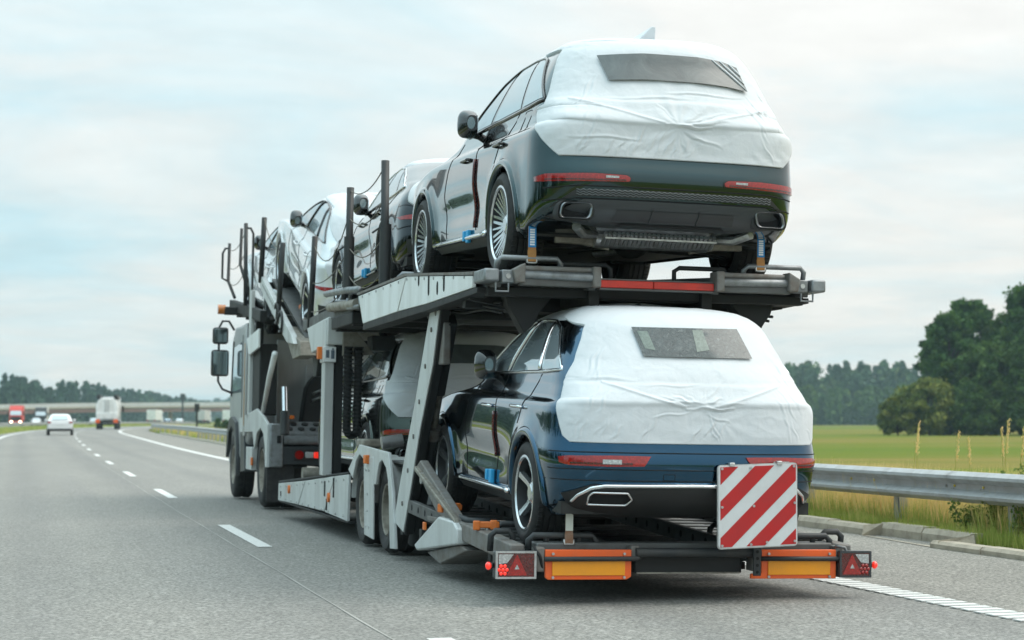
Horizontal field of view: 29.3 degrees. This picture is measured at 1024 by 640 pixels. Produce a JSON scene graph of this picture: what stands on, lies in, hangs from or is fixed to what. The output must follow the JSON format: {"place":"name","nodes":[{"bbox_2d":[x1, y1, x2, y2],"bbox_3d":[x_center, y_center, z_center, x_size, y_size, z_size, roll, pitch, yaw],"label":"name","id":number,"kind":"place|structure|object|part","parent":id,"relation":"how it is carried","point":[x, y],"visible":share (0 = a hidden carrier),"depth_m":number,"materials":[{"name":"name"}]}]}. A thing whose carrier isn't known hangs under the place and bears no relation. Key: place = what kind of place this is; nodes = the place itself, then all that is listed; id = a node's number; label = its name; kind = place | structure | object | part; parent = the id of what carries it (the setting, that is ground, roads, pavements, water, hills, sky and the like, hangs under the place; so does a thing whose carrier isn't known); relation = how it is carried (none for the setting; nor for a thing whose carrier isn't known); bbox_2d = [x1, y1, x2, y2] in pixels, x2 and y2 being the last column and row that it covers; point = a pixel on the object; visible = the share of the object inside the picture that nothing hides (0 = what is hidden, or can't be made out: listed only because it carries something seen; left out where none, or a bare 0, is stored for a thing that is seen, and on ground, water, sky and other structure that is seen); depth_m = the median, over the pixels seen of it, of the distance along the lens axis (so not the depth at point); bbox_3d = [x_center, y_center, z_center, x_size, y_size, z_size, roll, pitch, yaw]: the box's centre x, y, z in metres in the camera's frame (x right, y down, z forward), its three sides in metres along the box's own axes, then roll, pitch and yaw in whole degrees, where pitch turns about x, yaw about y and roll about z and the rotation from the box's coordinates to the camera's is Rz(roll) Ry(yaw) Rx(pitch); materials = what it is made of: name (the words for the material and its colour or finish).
{"place":"outdoors","nodes":[
{"label":"outdoors","id":0,"kind":"place"},
{"bbox_2d":[0,424,213,434],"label":"median grass","id":1,"kind":"structure","parent":0,"point":[8,429],"depth_m":228.31,"materials":[{"name":"green plant"}]},
{"bbox_2d":[0,425,1023,639],"bbox_3d":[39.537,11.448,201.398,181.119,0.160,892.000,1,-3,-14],"label":"road","id":2,"kind":"structure","parent":0,"point":[91,548],"depth_m":14.13,"materials":[{"name":"grey asphalt"}]},
{"bbox_2d":[45,414,75,434],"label":"white car","id":3,"kind":"object","parent":2,"relation":"on","point":[59,422],"visible":1,"depth_m":134.28,"materials":[{"name":"white paint"}]},
{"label":"rear window","id":4,"kind":"part","parent":3,"relation":"part of","materials":[{"name":"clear glass"}]},
{"bbox_2d":[0,425,189,438],"bbox_3d":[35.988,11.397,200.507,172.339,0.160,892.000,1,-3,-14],"label":"edge line","id":5,"kind":"object","parent":2,"relation":"on","point":[29,431],"visible":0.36,"depth_m":147.76,"materials":[{"name":"paint"}]},
{"bbox_2d":[95,395,123,428],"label":"tank lorry","id":6,"kind":"object","parent":2,"relation":"on","point":[108,410],"visible":0.99,"depth_m":222.68,"materials":[{"name":"metal"}]},
{"bbox_2d":[118,427,228,460],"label":"edge line","id":7,"kind":"object","parent":2,"relation":"on","point":[119,431],"visible":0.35,"depth_m":82.08,"materials":[{"name":"paint"}]},
{"bbox_2d":[75,442,393,639],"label":"road joint","id":8,"kind":"object","parent":2,"relation":"on","point":[272,567],"visible":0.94,"depth_m":14.89,"materials":[{"name":"grey asphalt"}]},
{"bbox_2d":[74,427,454,639],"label":"lane dashes","id":9,"kind":"object","parent":2,"relation":"on","point":[247,537],"visible":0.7,"depth_m":20.76,"materials":[{"name":"paint"}]},
{"bbox_2d":[211,217,401,507],"bbox_3d":[-1.994,0.458,25.562,2.853,4.100,12.258,2,-3,-14],"label":"car transporter truck","id":10,"kind":"object","parent":2,"relation":"on","point":[274,419],"visible":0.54,"depth_m":27.50,"materials":[{"name":"silver metal"}]},
{"bbox_2d":[247,227,398,335],"bbox_3d":[-2.866,-0.763,29.351,2.050,1.696,4.445,2,6,-14],"label":"covered suv","id":11,"kind":"object","parent":10,"relation":"on","point":[269,268],"visible":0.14,"depth_m":28.70,"materials":[{"name":"white fabric"}]},
{"bbox_3d":[-3.581,-1.217,28.927,0.112,0.309,0.851,1,-3,-25],"label":"side window","id":12,"kind":"part","parent":11,"relation":"part of","materials":[{"name":"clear glass"}]},
{"bbox_3d":[-3.364,-1.201,28.314,0.172,0.358,0.755,2,6,-14],"label":"side window","id":13,"kind":"part","parent":11,"relation":"part of","materials":[{"name":"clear glass"}]},
{"bbox_2d":[276,192,377,326],"bbox_3d":[-1.909,-0.936,25.547,2.050,1.696,4.445,2,12,-14],"label":"covered suv","id":14,"kind":"object","parent":10,"relation":"on","point":[324,220],"visible":0.27,"depth_m":24.38,"materials":[{"name":"white fabric"}]},
{"bbox_3d":[-2.610,-1.329,25.072,0.106,0.278,0.871,1,-3,-25],"label":"side window","id":15,"kind":"part","parent":14,"relation":"part of","materials":[{"name":"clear glass"}]},
{"bbox_3d":[-2.400,-1.271,24.469,0.172,0.358,0.755,2,12,-14],"label":"side window","id":16,"kind":"part","parent":14,"relation":"part of","materials":[{"name":"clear glass"}]},
{"bbox_3d":[-2.274,-1.151,23.934,0.151,0.320,0.601,2,12,-14],"label":"side window","id":17,"kind":"part","parent":14,"relation":"part of","materials":[{"name":"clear glass"}]},
{"bbox_2d":[278,160,877,579],"bbox_3d":[-0.360,0.423,19.111,2.731,3.513,13.162,2,-3,-14],"label":"car transporter trailer","id":18,"kind":"object","parent":2,"relation":"on","point":[752,526],"visible":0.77,"depth_m":14.35,"materials":[{"name":"metal"}]},
{"bbox_2d":[332,158,491,299],"bbox_3d":[-0.644,-0.861,20.482,2.054,1.530,4.750,2,-4,-14],"label":"covered suv","id":19,"kind":"object","parent":18,"relation":"on","point":[405,181],"visible":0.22,"depth_m":19.32,"materials":[{"name":"white fabric"}]},
{"bbox_3d":[-1.342,-1.315,20.237,0.177,0.333,0.860,2,-4,-14],"label":"side window","id":20,"kind":"part","parent":19,"relation":"part of","materials":[{"name":"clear glass"}]},
{"bbox_3d":[-1.148,-1.368,19.483,0.170,0.319,0.740,2,-4,-14],"label":"side window","id":21,"kind":"part","parent":19,"relation":"part of","materials":[{"name":"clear glass"}]},
{"bbox_3d":[-1.083,-1.360,19.014,0.065,0.207,0.442,0,-3,-2],"label":"side window","id":22,"kind":"part","parent":19,"relation":"part of","materials":[{"name":"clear glass"}]},
{"bbox_2d":[318,330,516,475],"bbox_3d":[-0.921,0.983,22.194,2.122,1.836,4.924,2,-3,-14],"label":"covered suv","id":23,"kind":"object","parent":18,"relation":"on","point":[390,386],"visible":0.25,"depth_m":20.07,"materials":[{"name":"black paint"},{"name":"fabric"},{"name":"rubber"}]},
{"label":"side window","id":24,"kind":"part","parent":23,"relation":"part of","materials":[{"name":"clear glass"}]},
{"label":"side window","id":25,"kind":"part","parent":23,"relation":"part of","materials":[{"name":"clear glass"}]},
{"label":"side window","id":26,"kind":"part","parent":23,"relation":"part of","materials":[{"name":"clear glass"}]},
{"bbox_2d":[412,27,791,279],"bbox_3d":[0.550,-1.192,15.778,2.122,1.836,4.924,2,-1,-14],"label":"covered suv","id":27,"kind":"object","parent":18,"relation":"on","point":[636,157],"visible":0.98,"depth_m":13.61,"materials":[{"name":"white fabric"}]},
{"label":"side window","id":28,"kind":"part","parent":27,"relation":"part of","materials":[{"name":"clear glass"}]},
{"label":"side window","id":29,"kind":"part","parent":27,"relation":"part of","materials":[{"name":"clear glass"}]},
{"bbox_2d":[526,226,537,263],"bbox_3d":[0.140,-0.543,13.618,0.083,0.308,0.018,2,-3,-14],"label":"tie down strap","id":30,"kind":"object","parent":27,"relation":"attached to","point":[531,241],"visible":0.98,"depth_m":13.61,"materials":[{"name":"blue fabric"}]},
{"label":"side window","id":31,"kind":"part","parent":27,"relation":"part of","materials":[{"name":"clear glass"}]},
{"bbox_2d":[755,240,765,271],"bbox_3d":[1.784,-0.485,14.028,0.083,0.288,0.018,2,-3,-14],"label":"tie down strap","id":32,"kind":"object","parent":27,"relation":"attached to","point":[760,260],"visible":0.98,"depth_m":14.02,"materials":[{"name":"blue fabric"}]},
{"bbox_2d":[433,303,814,543],"bbox_3d":[0.687,0.729,14.890,2.050,1.692,4.465,2,-1,-14],"label":"covered suv","id":33,"kind":"object","parent":18,"relation":"on","point":[624,410],"visible":0.92,"depth_m":12.93,"materials":[{"name":"white fabric"}]},
{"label":"side window","id":34,"kind":"part","parent":33,"relation":"part of","materials":[{"name":"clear glass"}]},
{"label":"side window","id":35,"kind":"part","parent":33,"relation":"part of","materials":[{"name":"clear glass"}]},
{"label":"side window","id":36,"kind":"part","parent":33,"relation":"part of","materials":[{"name":"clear glass"}]},
{"bbox_2d":[563,514,574,544],"bbox_3d":[0.375,1.351,12.848,0.077,0.258,0.017,2,-3,-14],"label":"tie down strap","id":37,"kind":"object","parent":33,"relation":"attached to","point":[568,540],"visible":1,"depth_m":12.84,"materials":[{"name":"grey fabric"}]},
{"bbox_2d":[744,561,1023,621],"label":"edge line ribs","id":38,"kind":"object","parent":2,"relation":"on","point":[967,606],"visible":0.56,"depth_m":13.08,"materials":[{"name":"paint"}]},
{"bbox_2d":[0,0,1023,400],"label":"sky","id":39,"kind":"structure","parent":0,"point":[139,139],"materials":[{"name":"white"}]},
{"bbox_2d":[2,422,1023,548],"bbox_3d":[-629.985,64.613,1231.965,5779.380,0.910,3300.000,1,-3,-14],"label":"ground","id":40,"kind":"structure","parent":0,"point":[856,445],"depth_m":119.85,"materials":[{"name":"green plant"}]},
{"bbox_2d":[0,425,35,427],"bbox_3d":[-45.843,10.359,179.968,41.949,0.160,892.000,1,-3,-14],"label":"opposite carriageway","id":41,"kind":"structure","parent":40,"relation":"on","point":[15,425],"depth_m":392.82,"materials":[{"name":"grey asphalt"}]},
{"bbox_2d":[8,405,24,425],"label":"oncoming lorry","id":42,"kind":"object","parent":41,"relation":"on","point":[16,413],"visible":0.93,"depth_m":381.92,"materials":[{"name":"red paint"}]},
{"bbox_2d":[30,418,41,425],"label":"oncoming car","id":43,"kind":"object","parent":41,"relation":"on","point":[36,420],"visible":0.56,"depth_m":372.82,"materials":[{"name":"white paint"}]},
{"bbox_2d":[33,407,48,421],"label":"oncoming lorry","id":44,"kind":"object","parent":41,"relation":"on","point":[42,413],"visible":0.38,"depth_m":422.07,"materials":[{"name":"white metal"}]},
{"bbox_2d":[0,422,180,426],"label":"guard rail","id":45,"kind":"object","parent":40,"relation":"on","point":[38,423],"visible":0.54,"depth_m":305.83,"materials":[{"name":"metal"}]},
{"bbox_2d":[0,372,224,422],"bbox_3d":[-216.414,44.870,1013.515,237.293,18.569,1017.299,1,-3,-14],"label":"wood","id":46,"kind":"object","parent":40,"relation":"on","point":[17,390],"visible":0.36,"depth_m":762.55,"materials":[{"name":"green plant"}]},
{"bbox_2d":[0,402,229,421],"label":"road bridge","id":47,"kind":"structure","parent":40,"relation":"on","point":[170,408],"depth_m":657.76,"materials":[{"name":"concrete"}]},
{"bbox_2d":[146,410,163,423],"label":"distant lorry","id":48,"kind":"object","parent":40,"relation":"on","point":[155,415],"visible":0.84,"depth_m":546.04,"materials":[{"name":"white paint"}]},
{"bbox_2d":[147,410,150,419],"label":"rear door","id":49,"kind":"structure","parent":48,"relation":"in","point":[148,411],"depth_m":544.98,"materials":[{"name":"white metal"}]},
{"bbox_2d":[151,410,154,419],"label":"rear door","id":50,"kind":"structure","parent":48,"relation":"in","point":[152,411],"depth_m":544.98,"materials":[{"name":"white metal"}]},
{"bbox_2d":[180,394,184,418],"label":"road sign","id":51,"kind":"object","parent":40,"relation":"on","point":[182,397],"visible":0.91,"depth_m":632.43,"materials":[{"name":"grey metal"}]},
{"bbox_2d":[194,404,199,426],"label":"sign post","id":52,"kind":"object","parent":40,"relation":"on","point":[196,408],"visible":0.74,"depth_m":195.93,"materials":[{"name":"grey metal"}]},
{"bbox_2d":[198,410,211,423],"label":"distant lorry","id":53,"kind":"object","parent":40,"relation":"on","point":[204,416],"visible":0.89,"depth_m":564.54,"materials":[{"name":"white paint"}]},
{"bbox_2d":[201,410,204,419],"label":"rear door","id":54,"kind":"structure","parent":53,"relation":"in","point":[202,411],"depth_m":563.10,"materials":[{"name":"white metal"}]},
{"bbox_2d":[200,397,229,407],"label":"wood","id":55,"kind":"object","parent":40,"relation":"on","point":[219,400],"visible":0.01,"depth_m":1708.07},
{"bbox_2d":[213,417,227,428],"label":"roadside bush","id":56,"kind":"object","parent":40,"relation":"on","point":[219,425],"visible":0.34,"depth_m":232.05,"materials":[{"name":"green plant"}]},
{"bbox_2d":[222,410,229,420],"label":"distant lorry","id":57,"kind":"object","parent":40,"relation":"on","point":[226,414],"visible":0.21,"depth_m":550.07,"materials":[{"name":"white paint"}]},
{"bbox_2d":[223,410,226,419],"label":"rear door","id":58,"kind":"structure","parent":57,"relation":"in","point":[224,411],"depth_m":550.05,"materials":[{"name":"white metal"}]},
{"bbox_2d":[121,427,1023,612],"bbox_3d":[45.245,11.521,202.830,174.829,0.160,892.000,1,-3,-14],"label":"hard shoulder","id":59,"kind":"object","parent":40,"relation":"on","point":[994,582],"visible":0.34,"depth_m":15.85},
{"bbox_2d":[159,432,1023,560],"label":"kerb","id":60,"kind":"structure","parent":59,"relation":"on","point":[945,539],"depth_m":19.61,"materials":[{"name":"concrete"}]},
{"bbox_2d":[151,422,1023,536],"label":"guard rail","id":61,"kind":"object","parent":40,"relation":"on","point":[1004,489],"visible":0.52,"depth_m":20.28,"materials":[{"name":"metal"}]},
{"bbox_2d":[151,427,1023,549],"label":"verge grass","id":62,"kind":"structure","parent":40,"relation":"on","point":[992,536],"depth_m":20.06,"materials":[{"name":"green plant"}]},
{"bbox_2d":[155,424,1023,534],"bbox_3d":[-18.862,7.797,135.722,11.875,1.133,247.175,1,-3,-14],"label":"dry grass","id":63,"kind":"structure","parent":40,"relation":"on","point":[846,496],"depth_m":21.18,"materials":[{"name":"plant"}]},
{"bbox_2d":[784,359,927,424],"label":"wood","id":64,"kind":"object","parent":40,"relation":"on","point":[862,376],"visible":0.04,"depth_m":751.05,"materials":[{"name":"green plant"}]},
{"bbox_2d":[797,384,932,424],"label":"leafy wood","id":65,"kind":"object","parent":40,"relation":"on","point":[832,408],"visible":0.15,"depth_m":682.41,"materials":[{"name":"green plant"}]},
{"bbox_2d":[876,393,919,435],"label":"willow bush","id":66,"kind":"object","parent":40,"relation":"on","point":[890,417],"visible":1,"depth_m":222.06,"materials":[{"name":"green plant"}]},
{"bbox_2d":[914,420,920,464],"bbox_3d":[4.440,1.689,21.478,0.116,1.186,0.057,1,-3,-14],"label":"grass stalk","id":67,"kind":"object","parent":40,"relation":"on","point":[917,439],"depth_m":21.50,"materials":[{"name":"plant"}]},
{"bbox_2d":[894,375,962,435],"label":"willow bush","id":68,"kind":"object","parent":40,"relation":"on","point":[921,393],"visible":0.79,"depth_m":221.88,"materials":[{"name":"green plant"}]},
{"bbox_2d":[914,310,991,434],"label":"leafy tree","id":69,"kind":"object","parent":40,"relation":"on","point":[936,359],"visible":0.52,"depth_m":229.86,"materials":[{"name":"green plant"}]},
{"bbox_2d":[930,297,1005,412],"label":"leafy tree","id":70,"kind":"object","parent":40,"relation":"on","point":[979,314],"visible":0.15,"depth_m":234.17,"materials":[{"name":"green plant"}]},
{"bbox_2d":[948,498,989,530],"bbox_3d":[4.512,1.970,19.211,0.427,0.455,0.285,-2,-3,32],"label":"verge weed","id":71,"kind":"object","parent":40,"relation":"on","point":[968,516],"visible":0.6,"depth_m":19.20,"materials":[{"name":"green plant"}]},
{"bbox_2d":[967,436,970,471],"bbox_3d":[4.756,1.714,20.314,0.045,1.018,0.051,-1,-3,18],"label":"grass stalk","id":72,"kind":"object","parent":40,"relation":"on","point":[969,451],"depth_m":20.33,"materials":[{"name":"plant"}]},
{"bbox_2d":[943,382,1003,435],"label":"willow bush","id":73,"kind":"object","parent":40,"relation":"on","point":[980,425],"visible":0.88,"depth_m":221.24,"materials":[{"name":"green plant"}]},
{"bbox_2d":[953,338,1023,435],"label":"leafy tree","id":74,"kind":"object","parent":40,"relation":"on","point":[991,358],"visible":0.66,"depth_m":222.92,"materials":[{"name":"green plant"}]},
{"bbox_2d":[980,472,1007,528],"bbox_3d":[4.656,1.817,18.793,0.324,0.717,0.335,-1,-3,20],"label":"verge weed","id":75,"kind":"object","parent":40,"relation":"on","point":[994,507],"visible":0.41,"depth_m":18.78,"materials":[{"name":"green plant"}]},
{"bbox_2d":[987,282,1023,434],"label":"leafy tree","id":76,"kind":"object","parent":40,"relation":"on","point":[1011,319],"visible":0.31,"depth_m":231.23,"materials":[{"name":"green plant"}]},
{"bbox_2d":[993,329,1023,430],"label":"leafy tree","id":77,"kind":"object","parent":40,"relation":"on","point":[1016,368],"visible":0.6,"depth_m":222.22,"materials":[{"name":"green plant"}]},
{"bbox_2d":[998,462,1023,506],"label":"verge weed","id":78,"kind":"object","parent":40,"relation":"on","point":[1021,472],"visible":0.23,"depth_m":18.58,"materials":[{"name":"green plant"}]},
{"bbox_2d":[1003,394,1023,435],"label":"willow bush","id":79,"kind":"object","parent":40,"relation":"on","point":[1016,421],"visible":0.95,"depth_m":219.89,"materials":[{"name":"green plant"}]},
{"bbox_2d":[1003,494,1023,534],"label":"verge weed","id":80,"kind":"object","parent":40,"relation":"on","point":[1019,512],"visible":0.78,"depth_m":18.21,"materials":[{"name":"green plant"}]},
{"bbox_2d":[955,432,960,470],"bbox_3d":[4.694,1.698,20.610,0.086,1.079,0.046,2,-3,-29],"label":"grass stalk","id":81,"kind":"object","parent":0,"point":[957,450],"depth_m":20.63,"materials":[{"name":"plant"}]},
{"bbox_2d":[1000,427,1004,470],"bbox_3d":[4.962,1.632,19.753,0.045,1.124,0.057,1,-3,-14],"label":"grass stalk","id":82,"kind":"object","parent":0,"point":[1002,443],"depth_m":19.77,"materials":[{"name":"plant"}]},
{"bbox_2d":[1005,418,1010,467],"bbox_3d":[5.035,1.597,19.881,0.091,1.207,0.050,1,-3,-14],"label":"grass stalk","id":83,"kind":"object","parent":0,"point":[1008,426],"depth_m":19.90,"materials":[{"name":"plant"}]},
{"bbox_2d":[1020,426,1023,463],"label":"grass stalk","id":84,"kind":"object","parent":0,"point":[1022,445],"depth_m":19.72,"materials":[{"name":"plant"}]}
]}

